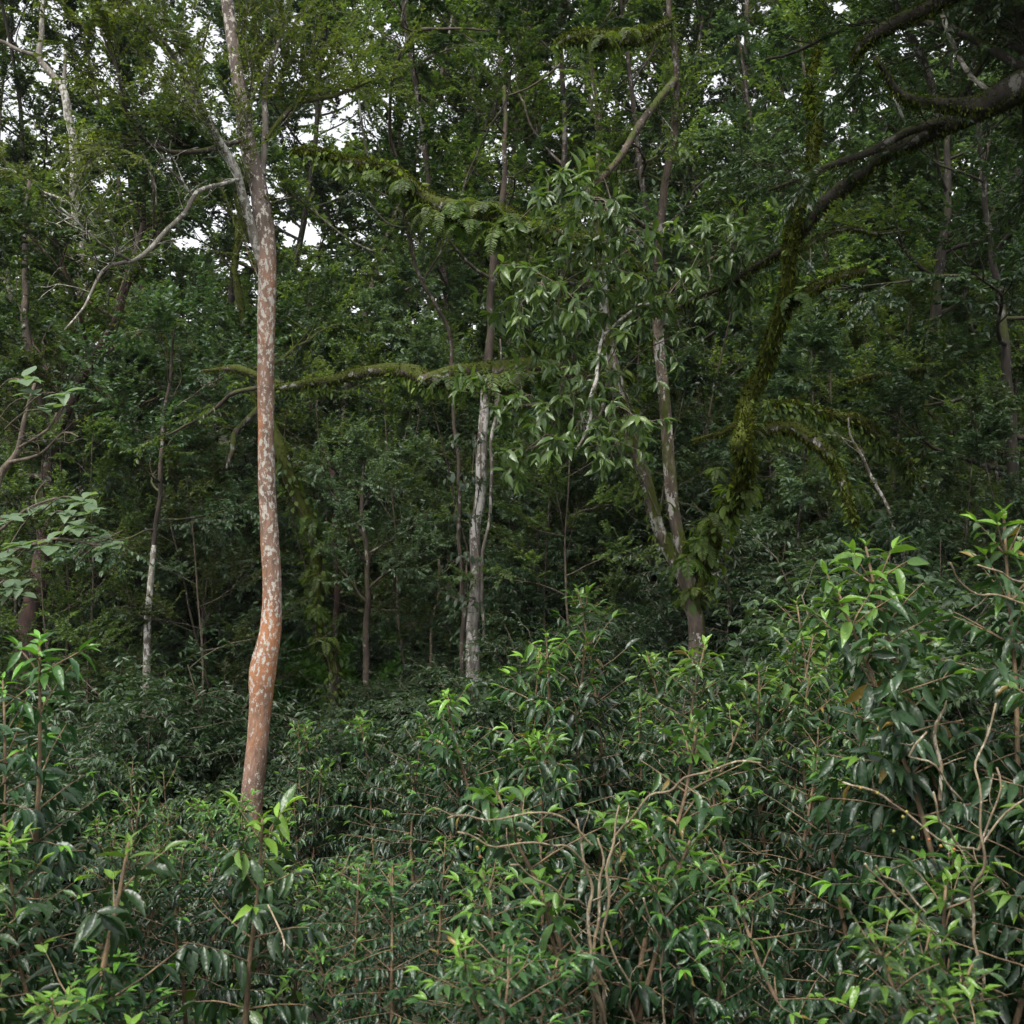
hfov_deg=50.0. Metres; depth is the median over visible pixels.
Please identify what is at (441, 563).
undergrowth shrub
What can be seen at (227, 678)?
undergrowth shrub
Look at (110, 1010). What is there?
coffee shrub
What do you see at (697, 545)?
hanging fern
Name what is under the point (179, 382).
understorey tree
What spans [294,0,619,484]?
canopy tree
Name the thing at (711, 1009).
coffee shrub
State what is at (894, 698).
coffee shrub
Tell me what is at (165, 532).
undergrowth shrub
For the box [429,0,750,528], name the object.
canopy tree
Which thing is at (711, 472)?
hanging fern
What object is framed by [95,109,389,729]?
fern clad tree
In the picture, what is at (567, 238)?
mossy tree
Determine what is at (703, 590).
hanging fern
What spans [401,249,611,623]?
understorey tree
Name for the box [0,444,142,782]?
understorey tree
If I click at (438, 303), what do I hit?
understorey tree
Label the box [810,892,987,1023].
coffee shrub
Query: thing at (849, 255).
understorey tree
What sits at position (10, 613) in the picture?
undergrowth shrub
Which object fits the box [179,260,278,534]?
understorey tree
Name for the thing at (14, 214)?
dark leaning tree
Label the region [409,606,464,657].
undergrowth shrub
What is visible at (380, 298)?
understorey tree
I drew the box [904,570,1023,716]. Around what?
undergrowth shrub
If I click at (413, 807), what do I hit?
coffee shrub
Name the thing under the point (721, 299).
understorey tree
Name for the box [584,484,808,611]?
undergrowth shrub
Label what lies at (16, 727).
undergrowth shrub
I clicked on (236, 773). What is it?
undergrowth shrub
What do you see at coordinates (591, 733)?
coffee shrub
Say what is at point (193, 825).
coffee shrub
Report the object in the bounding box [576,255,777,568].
understorey tree
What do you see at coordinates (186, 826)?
undergrowth shrub
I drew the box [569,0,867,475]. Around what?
canopy tree
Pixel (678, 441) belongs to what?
understorey tree
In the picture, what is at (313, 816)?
coffee shrub
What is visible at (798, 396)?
understorey tree
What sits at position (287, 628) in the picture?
undergrowth shrub
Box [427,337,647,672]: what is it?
understorey tree
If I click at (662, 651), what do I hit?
undergrowth shrub
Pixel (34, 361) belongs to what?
understorey tree
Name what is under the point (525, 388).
hanging fern
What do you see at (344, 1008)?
coffee shrub
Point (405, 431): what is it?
understorey tree
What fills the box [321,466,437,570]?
undergrowth shrub
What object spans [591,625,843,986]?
coffee shrub
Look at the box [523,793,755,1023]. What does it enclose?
coffee shrub
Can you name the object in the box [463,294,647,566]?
understorey tree
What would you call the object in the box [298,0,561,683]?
slender grey tree
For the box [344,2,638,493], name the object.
canopy tree
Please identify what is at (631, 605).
undergrowth shrub
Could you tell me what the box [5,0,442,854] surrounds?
reddish tree
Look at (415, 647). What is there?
undergrowth shrub
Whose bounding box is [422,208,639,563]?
understorey tree
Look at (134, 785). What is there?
coffee shrub
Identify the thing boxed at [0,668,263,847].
undergrowth shrub
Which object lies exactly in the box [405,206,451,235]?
hanging fern
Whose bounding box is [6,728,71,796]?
undergrowth shrub
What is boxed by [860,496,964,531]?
undergrowth shrub
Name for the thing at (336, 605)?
dead snag
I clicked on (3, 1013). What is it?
coffee shrub
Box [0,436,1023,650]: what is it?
ground cover
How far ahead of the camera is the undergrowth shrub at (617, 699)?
11.46 m
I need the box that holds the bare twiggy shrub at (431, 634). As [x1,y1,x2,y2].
[404,554,456,675]
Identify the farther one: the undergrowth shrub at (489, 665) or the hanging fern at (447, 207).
the undergrowth shrub at (489, 665)
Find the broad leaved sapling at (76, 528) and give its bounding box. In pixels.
[0,366,124,606]
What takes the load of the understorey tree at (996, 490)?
on the ground at (440, 998)
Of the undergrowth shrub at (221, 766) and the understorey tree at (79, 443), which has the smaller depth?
the undergrowth shrub at (221, 766)
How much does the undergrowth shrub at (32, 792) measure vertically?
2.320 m
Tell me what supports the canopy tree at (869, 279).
on the ground at (440, 998)
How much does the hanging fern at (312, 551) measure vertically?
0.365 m
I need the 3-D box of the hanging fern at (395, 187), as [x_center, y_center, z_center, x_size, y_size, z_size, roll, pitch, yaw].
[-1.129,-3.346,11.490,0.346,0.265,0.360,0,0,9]
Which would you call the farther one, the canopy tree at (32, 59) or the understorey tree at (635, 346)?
the canopy tree at (32, 59)
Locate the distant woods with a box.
[0,39,1023,489]
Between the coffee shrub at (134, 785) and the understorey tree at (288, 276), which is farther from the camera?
the understorey tree at (288, 276)
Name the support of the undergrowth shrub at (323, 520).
on the ground at (440, 998)
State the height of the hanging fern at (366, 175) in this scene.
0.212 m
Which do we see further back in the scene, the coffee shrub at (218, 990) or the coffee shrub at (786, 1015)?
the coffee shrub at (218, 990)
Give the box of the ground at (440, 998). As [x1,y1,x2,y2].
[0,312,1020,1023]
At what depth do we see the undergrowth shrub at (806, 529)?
20.39 m
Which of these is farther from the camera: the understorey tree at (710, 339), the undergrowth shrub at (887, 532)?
the understorey tree at (710, 339)
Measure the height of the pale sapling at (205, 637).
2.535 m
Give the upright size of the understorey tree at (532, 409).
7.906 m
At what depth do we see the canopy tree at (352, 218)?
37.24 m
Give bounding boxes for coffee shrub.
[0,629,183,1023]
[0,820,103,1023]
[0,829,201,1023]
[0,885,15,1022]
[13,986,142,1023]
[16,946,183,1023]
[29,828,212,1023]
[46,788,200,1013]
[90,753,215,996]
[109,826,289,1023]
[171,796,297,1021]
[173,783,330,1023]
[173,788,315,1012]
[181,788,311,967]
[199,848,366,1023]
[255,719,361,919]
[285,851,472,1023]
[305,836,530,1023]
[315,709,439,919]
[330,717,509,951]
[369,700,526,987]
[400,922,599,1023]
[403,858,573,1023]
[418,628,641,1004]
[433,703,772,1023]
[447,727,614,1006]
[513,583,669,952]
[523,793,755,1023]
[583,700,713,954]
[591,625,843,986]
[607,848,779,1023]
[674,722,878,1021]
[686,848,1009,1023]
[700,594,894,991]
[728,609,907,974]
[732,679,1004,1023]
[795,502,1023,1023]
[800,703,1023,1023]
[810,721,1023,1023]
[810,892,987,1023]
[961,832,1023,1023]
[978,715,1023,1017]
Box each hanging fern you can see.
[299,516,325,537]
[299,569,340,594]
[302,606,330,625]
[305,542,337,560]
[310,637,340,654]
[359,170,383,193]
[388,179,418,208]
[404,203,462,244]
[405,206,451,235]
[418,376,474,399]
[441,201,476,233]
[444,212,492,253]
[448,373,489,405]
[455,197,504,226]
[458,368,527,408]
[470,221,517,263]
[485,209,526,242]
[489,370,539,409]
[509,369,562,397]
[518,215,552,247]
[537,375,578,402]
[586,30,623,63]
[614,23,657,59]
[668,557,708,585]
[673,586,726,606]
[682,534,716,564]
[683,512,736,542]
[700,467,731,483]
[727,423,769,447]
[729,485,760,510]
[780,292,814,315]
[833,484,876,514]
[869,455,895,473]
[893,476,929,494]
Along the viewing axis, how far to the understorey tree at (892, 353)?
21.35 m
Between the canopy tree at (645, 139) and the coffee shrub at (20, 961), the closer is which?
the coffee shrub at (20, 961)
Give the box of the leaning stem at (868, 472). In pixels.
[826,418,905,575]
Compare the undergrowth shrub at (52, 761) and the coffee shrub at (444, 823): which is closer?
the coffee shrub at (444, 823)
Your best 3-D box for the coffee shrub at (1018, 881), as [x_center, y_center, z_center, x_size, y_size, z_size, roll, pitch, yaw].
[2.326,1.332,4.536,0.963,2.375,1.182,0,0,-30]
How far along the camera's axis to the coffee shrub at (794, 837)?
5.25 m
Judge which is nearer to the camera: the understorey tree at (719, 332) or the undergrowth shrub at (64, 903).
the undergrowth shrub at (64, 903)
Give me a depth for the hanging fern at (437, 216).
11.42 m
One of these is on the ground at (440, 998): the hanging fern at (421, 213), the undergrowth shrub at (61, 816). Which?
the undergrowth shrub at (61, 816)
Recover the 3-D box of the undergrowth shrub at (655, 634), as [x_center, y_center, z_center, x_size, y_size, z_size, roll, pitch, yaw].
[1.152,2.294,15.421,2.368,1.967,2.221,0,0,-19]
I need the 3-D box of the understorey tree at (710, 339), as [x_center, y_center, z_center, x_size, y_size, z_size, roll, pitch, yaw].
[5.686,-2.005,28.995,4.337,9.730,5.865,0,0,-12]
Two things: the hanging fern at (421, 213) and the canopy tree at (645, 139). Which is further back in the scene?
the canopy tree at (645, 139)
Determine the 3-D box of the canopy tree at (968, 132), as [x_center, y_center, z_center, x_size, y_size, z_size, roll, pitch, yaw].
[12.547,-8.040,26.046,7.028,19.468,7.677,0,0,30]
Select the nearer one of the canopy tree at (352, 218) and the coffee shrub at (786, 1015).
the coffee shrub at (786, 1015)
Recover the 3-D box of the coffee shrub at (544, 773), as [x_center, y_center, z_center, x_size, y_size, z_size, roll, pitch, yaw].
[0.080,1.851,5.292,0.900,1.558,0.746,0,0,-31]
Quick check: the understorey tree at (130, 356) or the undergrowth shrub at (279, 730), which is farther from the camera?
the understorey tree at (130, 356)
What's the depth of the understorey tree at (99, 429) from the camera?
16.57 m
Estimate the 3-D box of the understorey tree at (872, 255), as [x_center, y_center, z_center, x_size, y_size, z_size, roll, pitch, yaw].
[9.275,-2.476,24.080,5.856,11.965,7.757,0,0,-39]
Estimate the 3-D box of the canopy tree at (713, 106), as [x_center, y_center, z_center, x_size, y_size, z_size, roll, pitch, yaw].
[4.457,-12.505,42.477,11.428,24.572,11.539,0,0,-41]
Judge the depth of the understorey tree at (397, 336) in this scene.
18.11 m
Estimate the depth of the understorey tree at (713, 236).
19.20 m
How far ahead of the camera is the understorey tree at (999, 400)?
13.15 m
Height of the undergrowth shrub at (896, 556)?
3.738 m
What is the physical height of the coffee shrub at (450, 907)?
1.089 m
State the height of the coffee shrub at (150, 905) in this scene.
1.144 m
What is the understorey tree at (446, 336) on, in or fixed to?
on the ground at (440, 998)
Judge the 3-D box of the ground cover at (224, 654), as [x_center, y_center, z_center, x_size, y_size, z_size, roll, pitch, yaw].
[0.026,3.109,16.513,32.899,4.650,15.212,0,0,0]
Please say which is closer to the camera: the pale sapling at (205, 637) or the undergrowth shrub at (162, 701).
the undergrowth shrub at (162, 701)
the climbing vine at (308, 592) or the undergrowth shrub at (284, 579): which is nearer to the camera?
the climbing vine at (308, 592)
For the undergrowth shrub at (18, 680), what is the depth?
17.91 m
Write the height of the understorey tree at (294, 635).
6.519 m
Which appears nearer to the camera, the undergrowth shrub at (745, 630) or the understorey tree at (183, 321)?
the undergrowth shrub at (745, 630)
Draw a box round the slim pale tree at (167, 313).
[44,253,303,712]
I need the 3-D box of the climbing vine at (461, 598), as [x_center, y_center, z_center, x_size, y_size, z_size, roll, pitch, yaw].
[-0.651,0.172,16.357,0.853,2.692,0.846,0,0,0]
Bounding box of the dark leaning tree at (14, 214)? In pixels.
[0,71,232,732]
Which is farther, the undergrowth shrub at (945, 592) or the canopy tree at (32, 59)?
the canopy tree at (32, 59)
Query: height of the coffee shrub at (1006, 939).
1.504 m
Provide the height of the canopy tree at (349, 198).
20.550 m
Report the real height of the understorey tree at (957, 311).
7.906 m
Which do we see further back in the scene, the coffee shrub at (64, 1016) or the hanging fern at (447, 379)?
the hanging fern at (447, 379)
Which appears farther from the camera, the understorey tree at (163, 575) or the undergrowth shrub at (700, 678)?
the understorey tree at (163, 575)
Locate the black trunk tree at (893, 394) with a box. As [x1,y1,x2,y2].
[733,0,1023,582]
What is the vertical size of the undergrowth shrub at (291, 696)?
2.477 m
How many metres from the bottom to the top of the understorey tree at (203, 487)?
7.311 m
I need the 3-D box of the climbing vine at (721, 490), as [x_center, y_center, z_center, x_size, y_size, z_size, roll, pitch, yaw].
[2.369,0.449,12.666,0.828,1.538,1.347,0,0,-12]
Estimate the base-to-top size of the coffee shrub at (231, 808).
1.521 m
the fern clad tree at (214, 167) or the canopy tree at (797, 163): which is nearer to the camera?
the fern clad tree at (214, 167)
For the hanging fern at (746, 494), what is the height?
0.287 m
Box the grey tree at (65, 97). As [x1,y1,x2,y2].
[0,0,158,624]
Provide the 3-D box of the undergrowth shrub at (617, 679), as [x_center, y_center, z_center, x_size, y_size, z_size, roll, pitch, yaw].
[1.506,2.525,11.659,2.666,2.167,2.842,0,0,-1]
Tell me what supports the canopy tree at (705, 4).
on the ground at (440, 998)
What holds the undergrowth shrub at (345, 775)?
on the ground at (440, 998)
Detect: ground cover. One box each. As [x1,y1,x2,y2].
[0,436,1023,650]
[0,616,1013,996]
[0,849,1012,1023]
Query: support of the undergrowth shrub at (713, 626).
on the ground at (440, 998)
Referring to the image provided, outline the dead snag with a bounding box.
[319,441,355,653]
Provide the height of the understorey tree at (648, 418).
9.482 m
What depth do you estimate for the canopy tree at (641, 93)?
38.15 m
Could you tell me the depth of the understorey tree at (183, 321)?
24.95 m
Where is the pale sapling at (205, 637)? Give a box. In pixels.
[190,572,221,691]
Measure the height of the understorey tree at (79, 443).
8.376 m
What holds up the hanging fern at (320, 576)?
attached to the fern clad tree at (214, 167)
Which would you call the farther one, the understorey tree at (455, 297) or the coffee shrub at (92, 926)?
the understorey tree at (455, 297)
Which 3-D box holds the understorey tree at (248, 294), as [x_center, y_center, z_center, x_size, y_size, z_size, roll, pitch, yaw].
[-5.462,-1.030,25.246,4.864,9.139,4.412,0,0,23]
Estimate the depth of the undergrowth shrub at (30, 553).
22.32 m
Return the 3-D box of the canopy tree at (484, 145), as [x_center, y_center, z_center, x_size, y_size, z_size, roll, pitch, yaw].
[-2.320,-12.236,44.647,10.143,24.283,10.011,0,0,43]
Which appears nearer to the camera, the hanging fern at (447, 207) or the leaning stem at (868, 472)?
the hanging fern at (447, 207)
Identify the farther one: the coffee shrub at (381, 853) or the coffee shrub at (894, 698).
the coffee shrub at (381, 853)
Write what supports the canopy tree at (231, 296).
on the ground at (440, 998)
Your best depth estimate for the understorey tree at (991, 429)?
12.76 m
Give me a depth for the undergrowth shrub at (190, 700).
17.41 m
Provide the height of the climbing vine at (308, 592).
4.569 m
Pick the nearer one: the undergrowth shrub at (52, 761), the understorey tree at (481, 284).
the undergrowth shrub at (52, 761)
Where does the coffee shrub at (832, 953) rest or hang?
on the ground at (440, 998)
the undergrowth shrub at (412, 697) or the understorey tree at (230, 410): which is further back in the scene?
the understorey tree at (230, 410)
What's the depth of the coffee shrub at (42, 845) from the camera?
4.24 m
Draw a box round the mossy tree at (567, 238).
[119,0,1023,697]
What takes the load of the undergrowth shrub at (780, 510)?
on the ground at (440, 998)
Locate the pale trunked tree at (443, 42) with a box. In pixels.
[341,0,750,692]
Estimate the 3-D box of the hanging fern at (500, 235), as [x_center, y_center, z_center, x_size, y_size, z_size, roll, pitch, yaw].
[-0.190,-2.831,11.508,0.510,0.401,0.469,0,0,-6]
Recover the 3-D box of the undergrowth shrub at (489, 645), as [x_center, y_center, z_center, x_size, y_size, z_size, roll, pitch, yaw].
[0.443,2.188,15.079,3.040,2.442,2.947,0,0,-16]
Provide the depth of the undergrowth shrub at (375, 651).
19.74 m
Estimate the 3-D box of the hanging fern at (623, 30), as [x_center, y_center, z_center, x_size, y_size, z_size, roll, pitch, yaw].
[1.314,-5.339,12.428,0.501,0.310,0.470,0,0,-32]
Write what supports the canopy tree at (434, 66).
on the ground at (440, 998)
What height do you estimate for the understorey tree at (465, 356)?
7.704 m
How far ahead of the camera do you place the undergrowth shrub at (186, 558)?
23.24 m
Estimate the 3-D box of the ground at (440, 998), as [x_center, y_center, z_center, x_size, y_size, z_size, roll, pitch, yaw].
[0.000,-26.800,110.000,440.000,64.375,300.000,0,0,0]
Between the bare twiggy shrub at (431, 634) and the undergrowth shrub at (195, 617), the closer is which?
the bare twiggy shrub at (431, 634)
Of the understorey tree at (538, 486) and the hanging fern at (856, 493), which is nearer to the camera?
the hanging fern at (856, 493)
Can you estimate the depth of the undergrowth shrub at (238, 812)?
14.26 m
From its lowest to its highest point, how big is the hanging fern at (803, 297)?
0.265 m
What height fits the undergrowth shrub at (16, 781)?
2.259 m
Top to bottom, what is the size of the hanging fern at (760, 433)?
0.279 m
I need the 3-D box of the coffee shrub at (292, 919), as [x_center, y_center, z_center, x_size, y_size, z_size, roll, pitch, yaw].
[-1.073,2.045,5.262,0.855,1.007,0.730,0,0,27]
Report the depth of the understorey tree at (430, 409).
24.00 m
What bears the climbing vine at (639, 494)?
attached to the mossy tree at (567, 238)
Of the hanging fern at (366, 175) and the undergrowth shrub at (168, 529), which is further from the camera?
the undergrowth shrub at (168, 529)
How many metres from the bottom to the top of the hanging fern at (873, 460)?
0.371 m
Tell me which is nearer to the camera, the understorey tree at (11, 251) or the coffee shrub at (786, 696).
the coffee shrub at (786, 696)
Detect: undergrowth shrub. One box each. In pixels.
[0,496,35,577]
[0,520,108,648]
[0,522,35,587]
[0,596,22,643]
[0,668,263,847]
[0,674,56,746]
[0,709,42,755]
[0,710,135,812]
[0,749,92,826]
[0,753,98,969]
[0,767,178,980]
[1,602,362,814]
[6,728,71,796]
[6,756,171,816]
[13,787,182,970]
[45,746,284,851]
[58,669,191,731]
[61,649,184,694]
[66,690,242,750]
[73,782,281,971]
[78,690,298,772]
[80,597,130,645]
[94,543,215,642]
[117,511,181,579]
[117,520,301,631]
[133,552,232,659]
[136,504,196,543]
[173,711,392,864]
[178,751,270,815]
[185,786,284,839]
[198,672,298,703]
[221,563,364,635]
[225,699,424,875]
[251,562,297,605]
[269,693,382,780]
[284,499,343,558]
[290,690,433,820]
[294,655,419,731]
[295,667,561,867]
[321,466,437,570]
[331,488,439,599]
[337,672,488,728]
[339,624,404,683]
[348,551,422,596]
[352,564,390,601]
[369,511,517,588]
[377,634,602,781]
[380,613,438,664]
[401,541,606,680]
[402,550,520,621]
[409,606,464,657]
[422,686,671,875]
[425,648,581,714]
[451,580,667,713]
[480,565,593,678]
[489,510,614,606]
[514,558,641,634]
[519,675,656,808]
[522,603,686,705]
[528,649,740,838]
[535,524,654,615]
[552,582,686,667]
[576,647,781,873]
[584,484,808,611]
[592,565,684,636]
[600,636,734,716]
[606,642,752,702]
[608,499,788,662]
[611,467,963,669]
[614,542,1023,852]
[624,555,664,573]
[629,516,991,673]
[638,655,765,849]
[642,636,772,711]
[677,610,937,818]
[677,613,966,889]
[679,655,748,698]
[682,458,850,591]
[708,588,963,672]
[758,549,986,604]
[790,522,843,555]
[791,486,1019,607]
[801,509,1013,674]
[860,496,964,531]
[899,620,1023,870]
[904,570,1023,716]
[907,577,1023,860]
[916,641,1023,842]
[931,466,1023,532]
[954,556,1021,597]
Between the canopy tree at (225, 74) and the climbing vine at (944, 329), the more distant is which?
the canopy tree at (225, 74)
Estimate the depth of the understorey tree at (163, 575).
18.71 m
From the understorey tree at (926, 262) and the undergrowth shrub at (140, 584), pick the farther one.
the undergrowth shrub at (140, 584)
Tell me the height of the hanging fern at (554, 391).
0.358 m
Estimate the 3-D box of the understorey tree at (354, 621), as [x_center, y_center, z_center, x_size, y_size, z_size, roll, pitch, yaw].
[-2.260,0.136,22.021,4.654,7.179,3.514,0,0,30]
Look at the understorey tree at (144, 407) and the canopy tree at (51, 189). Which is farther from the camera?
the canopy tree at (51, 189)
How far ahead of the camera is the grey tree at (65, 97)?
24.91 m
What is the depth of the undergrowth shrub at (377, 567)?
26.34 m
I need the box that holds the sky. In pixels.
[0,0,992,344]
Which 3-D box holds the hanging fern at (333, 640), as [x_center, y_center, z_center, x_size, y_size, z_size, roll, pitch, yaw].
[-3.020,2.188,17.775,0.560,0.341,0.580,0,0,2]
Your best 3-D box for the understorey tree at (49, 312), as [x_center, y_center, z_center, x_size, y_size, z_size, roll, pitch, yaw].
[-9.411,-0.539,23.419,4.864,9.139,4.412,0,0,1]
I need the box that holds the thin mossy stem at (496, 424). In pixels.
[489,398,501,583]
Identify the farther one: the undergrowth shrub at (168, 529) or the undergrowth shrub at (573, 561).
the undergrowth shrub at (168, 529)
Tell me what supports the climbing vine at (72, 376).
attached to the dark leaning tree at (14, 214)
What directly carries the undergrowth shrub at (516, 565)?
on the ground at (440, 998)
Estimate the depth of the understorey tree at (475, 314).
21.88 m
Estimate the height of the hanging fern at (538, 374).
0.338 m
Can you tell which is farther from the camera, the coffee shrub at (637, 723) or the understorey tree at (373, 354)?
the understorey tree at (373, 354)
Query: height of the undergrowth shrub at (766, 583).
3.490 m
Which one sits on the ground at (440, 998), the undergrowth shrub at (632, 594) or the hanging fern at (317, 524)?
the undergrowth shrub at (632, 594)
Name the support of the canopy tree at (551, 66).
on the ground at (440, 998)
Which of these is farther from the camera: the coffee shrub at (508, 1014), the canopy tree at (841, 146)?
the canopy tree at (841, 146)
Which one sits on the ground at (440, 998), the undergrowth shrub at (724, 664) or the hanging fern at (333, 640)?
the undergrowth shrub at (724, 664)
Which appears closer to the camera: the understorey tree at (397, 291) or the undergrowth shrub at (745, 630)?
the undergrowth shrub at (745, 630)
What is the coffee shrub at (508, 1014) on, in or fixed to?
on the ground at (440, 998)
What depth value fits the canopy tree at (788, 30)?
23.36 m
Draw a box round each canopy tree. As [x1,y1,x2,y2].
[0,0,126,506]
[0,0,151,456]
[0,0,224,448]
[0,0,235,416]
[7,0,323,491]
[76,0,422,508]
[108,0,334,494]
[183,0,428,510]
[193,0,406,480]
[233,0,558,462]
[281,1,524,453]
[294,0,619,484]
[311,0,588,442]
[339,0,589,485]
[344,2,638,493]
[364,0,683,485]
[369,0,660,502]
[373,3,588,414]
[425,0,804,499]
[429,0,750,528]
[466,0,801,499]
[503,1,776,415]
[524,0,823,525]
[559,0,821,353]
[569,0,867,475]
[577,0,782,419]
[639,0,894,520]
[643,0,857,435]
[654,0,890,470]
[679,0,967,524]
[731,0,943,305]
[760,0,1008,442]
[773,39,1023,518]
[854,33,1013,454]
[856,35,1023,473]
[878,26,1023,386]
[894,54,1021,401]
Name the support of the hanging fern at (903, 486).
attached to the mossy tree at (567, 238)
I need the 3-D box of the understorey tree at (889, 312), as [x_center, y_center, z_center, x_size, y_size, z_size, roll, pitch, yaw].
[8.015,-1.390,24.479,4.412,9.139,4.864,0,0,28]
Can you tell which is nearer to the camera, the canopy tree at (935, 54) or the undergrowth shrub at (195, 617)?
the undergrowth shrub at (195, 617)
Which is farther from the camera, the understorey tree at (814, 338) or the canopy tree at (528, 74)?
the canopy tree at (528, 74)
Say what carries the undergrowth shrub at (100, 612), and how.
on the ground at (440, 998)
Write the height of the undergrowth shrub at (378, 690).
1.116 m
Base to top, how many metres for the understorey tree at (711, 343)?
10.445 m
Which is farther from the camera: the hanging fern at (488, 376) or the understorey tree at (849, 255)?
the understorey tree at (849, 255)
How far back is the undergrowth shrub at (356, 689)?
16.58 m
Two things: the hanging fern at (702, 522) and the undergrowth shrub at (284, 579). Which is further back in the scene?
the undergrowth shrub at (284, 579)
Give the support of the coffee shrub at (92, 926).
on the ground at (440, 998)
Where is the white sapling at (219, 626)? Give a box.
[217,498,233,653]
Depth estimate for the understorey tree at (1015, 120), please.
18.21 m
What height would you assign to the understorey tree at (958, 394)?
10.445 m
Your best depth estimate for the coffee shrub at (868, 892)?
3.99 m
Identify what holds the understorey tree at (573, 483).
on the ground at (440, 998)
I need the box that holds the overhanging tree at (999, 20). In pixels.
[624,0,1023,326]
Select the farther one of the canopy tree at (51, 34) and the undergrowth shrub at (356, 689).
the canopy tree at (51, 34)
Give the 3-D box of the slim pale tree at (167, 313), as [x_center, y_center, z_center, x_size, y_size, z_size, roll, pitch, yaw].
[-4.709,0.811,15.603,3.635,9.023,3.787,0,0,0]
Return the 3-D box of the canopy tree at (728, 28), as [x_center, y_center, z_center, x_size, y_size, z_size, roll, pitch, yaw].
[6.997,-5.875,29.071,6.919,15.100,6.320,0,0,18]
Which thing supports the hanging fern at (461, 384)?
attached to the mossy tree at (567, 238)
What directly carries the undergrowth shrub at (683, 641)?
on the ground at (440, 998)
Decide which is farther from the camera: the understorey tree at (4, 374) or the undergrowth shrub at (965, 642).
the understorey tree at (4, 374)
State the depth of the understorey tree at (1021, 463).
26.91 m
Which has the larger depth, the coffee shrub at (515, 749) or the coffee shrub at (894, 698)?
the coffee shrub at (515, 749)
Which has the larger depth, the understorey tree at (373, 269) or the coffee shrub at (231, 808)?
the understorey tree at (373, 269)
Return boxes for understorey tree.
[0,202,202,676]
[0,213,181,695]
[0,251,77,566]
[0,274,191,649]
[0,292,143,601]
[0,316,173,724]
[0,343,100,742]
[0,406,172,790]
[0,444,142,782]
[7,300,203,641]
[19,331,196,693]
[30,325,254,748]
[61,291,261,663]
[68,422,316,775]
[80,357,303,759]
[92,243,255,537]
[101,312,310,712]
[103,285,289,642]
[132,292,328,584]
[147,272,383,639]
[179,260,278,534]
[185,359,355,619]
[186,266,380,564]
[204,365,418,665]
[230,242,423,601]
[239,325,408,620]
[243,317,379,605]
[276,281,437,552]
[291,328,461,678]
[304,346,512,652]
[309,243,436,483]
[311,377,473,621]
[320,240,490,576]
[355,301,558,683]
[358,304,502,563]
[364,332,549,675]
[370,339,513,625]
[399,258,523,503]
[400,289,596,634]
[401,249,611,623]
[403,262,526,489]
[420,257,587,527]
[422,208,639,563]
[425,297,571,551]
[425,298,647,597]
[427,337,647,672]
[436,327,663,669]
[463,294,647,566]
[482,387,671,648]
[519,282,709,619]
[535,242,704,530]
[535,342,762,649]
[553,196,725,530]
[562,205,878,616]
[566,284,733,597]
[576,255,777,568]
[586,179,810,532]
[614,264,766,551]
[645,242,860,533]
[654,141,990,544]
[657,190,843,530]
[664,304,852,559]
[668,242,778,512]
[674,303,885,608]
[682,253,851,553]
[691,286,862,543]
[733,295,897,610]
[746,256,886,532]
[769,126,1023,529]
[791,274,915,520]
[798,257,965,528]
[801,224,978,533]
[808,231,999,578]
[843,109,1023,532]
[843,172,1023,560]
[843,229,982,505]
[845,233,1023,512]
[845,249,1023,580]
[854,178,1023,560]
[867,398,1023,628]
[871,192,1023,502]
[892,259,1022,498]
[908,366,1023,627]
[932,269,1023,574]
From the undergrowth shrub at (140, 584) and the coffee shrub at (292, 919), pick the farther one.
the undergrowth shrub at (140, 584)
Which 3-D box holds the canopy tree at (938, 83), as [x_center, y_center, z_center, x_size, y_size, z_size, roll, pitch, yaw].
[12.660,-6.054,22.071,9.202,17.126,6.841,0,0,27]
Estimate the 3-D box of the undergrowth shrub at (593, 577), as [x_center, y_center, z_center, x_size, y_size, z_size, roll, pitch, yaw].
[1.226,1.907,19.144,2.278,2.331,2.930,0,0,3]
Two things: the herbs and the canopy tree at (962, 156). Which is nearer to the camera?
the herbs
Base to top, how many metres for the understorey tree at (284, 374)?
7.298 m
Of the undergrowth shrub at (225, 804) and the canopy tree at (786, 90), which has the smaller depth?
the undergrowth shrub at (225, 804)
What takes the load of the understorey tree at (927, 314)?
on the ground at (440, 998)
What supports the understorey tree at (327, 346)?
on the ground at (440, 998)
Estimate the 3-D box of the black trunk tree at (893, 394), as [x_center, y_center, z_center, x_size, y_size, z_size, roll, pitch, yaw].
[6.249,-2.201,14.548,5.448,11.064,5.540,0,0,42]
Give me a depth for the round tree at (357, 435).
17.43 m
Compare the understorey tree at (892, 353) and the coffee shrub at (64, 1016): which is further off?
the understorey tree at (892, 353)
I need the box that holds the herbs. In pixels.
[273,605,406,721]
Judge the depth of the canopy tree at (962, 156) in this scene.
32.27 m
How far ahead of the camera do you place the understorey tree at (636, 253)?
26.29 m
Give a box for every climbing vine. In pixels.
[28,343,114,538]
[275,461,352,734]
[440,432,495,611]
[593,363,674,519]
[672,484,764,616]
[906,317,953,549]
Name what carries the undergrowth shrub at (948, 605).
on the ground at (440, 998)
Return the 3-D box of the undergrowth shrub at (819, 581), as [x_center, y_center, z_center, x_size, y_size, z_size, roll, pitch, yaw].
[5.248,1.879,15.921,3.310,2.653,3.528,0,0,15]
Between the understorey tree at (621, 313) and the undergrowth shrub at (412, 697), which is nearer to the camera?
the undergrowth shrub at (412, 697)
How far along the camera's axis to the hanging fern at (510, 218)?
11.53 m
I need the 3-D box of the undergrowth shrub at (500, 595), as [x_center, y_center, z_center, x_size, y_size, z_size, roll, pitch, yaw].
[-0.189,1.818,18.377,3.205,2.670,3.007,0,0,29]
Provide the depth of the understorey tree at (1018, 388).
20.88 m
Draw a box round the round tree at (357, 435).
[293,418,452,689]

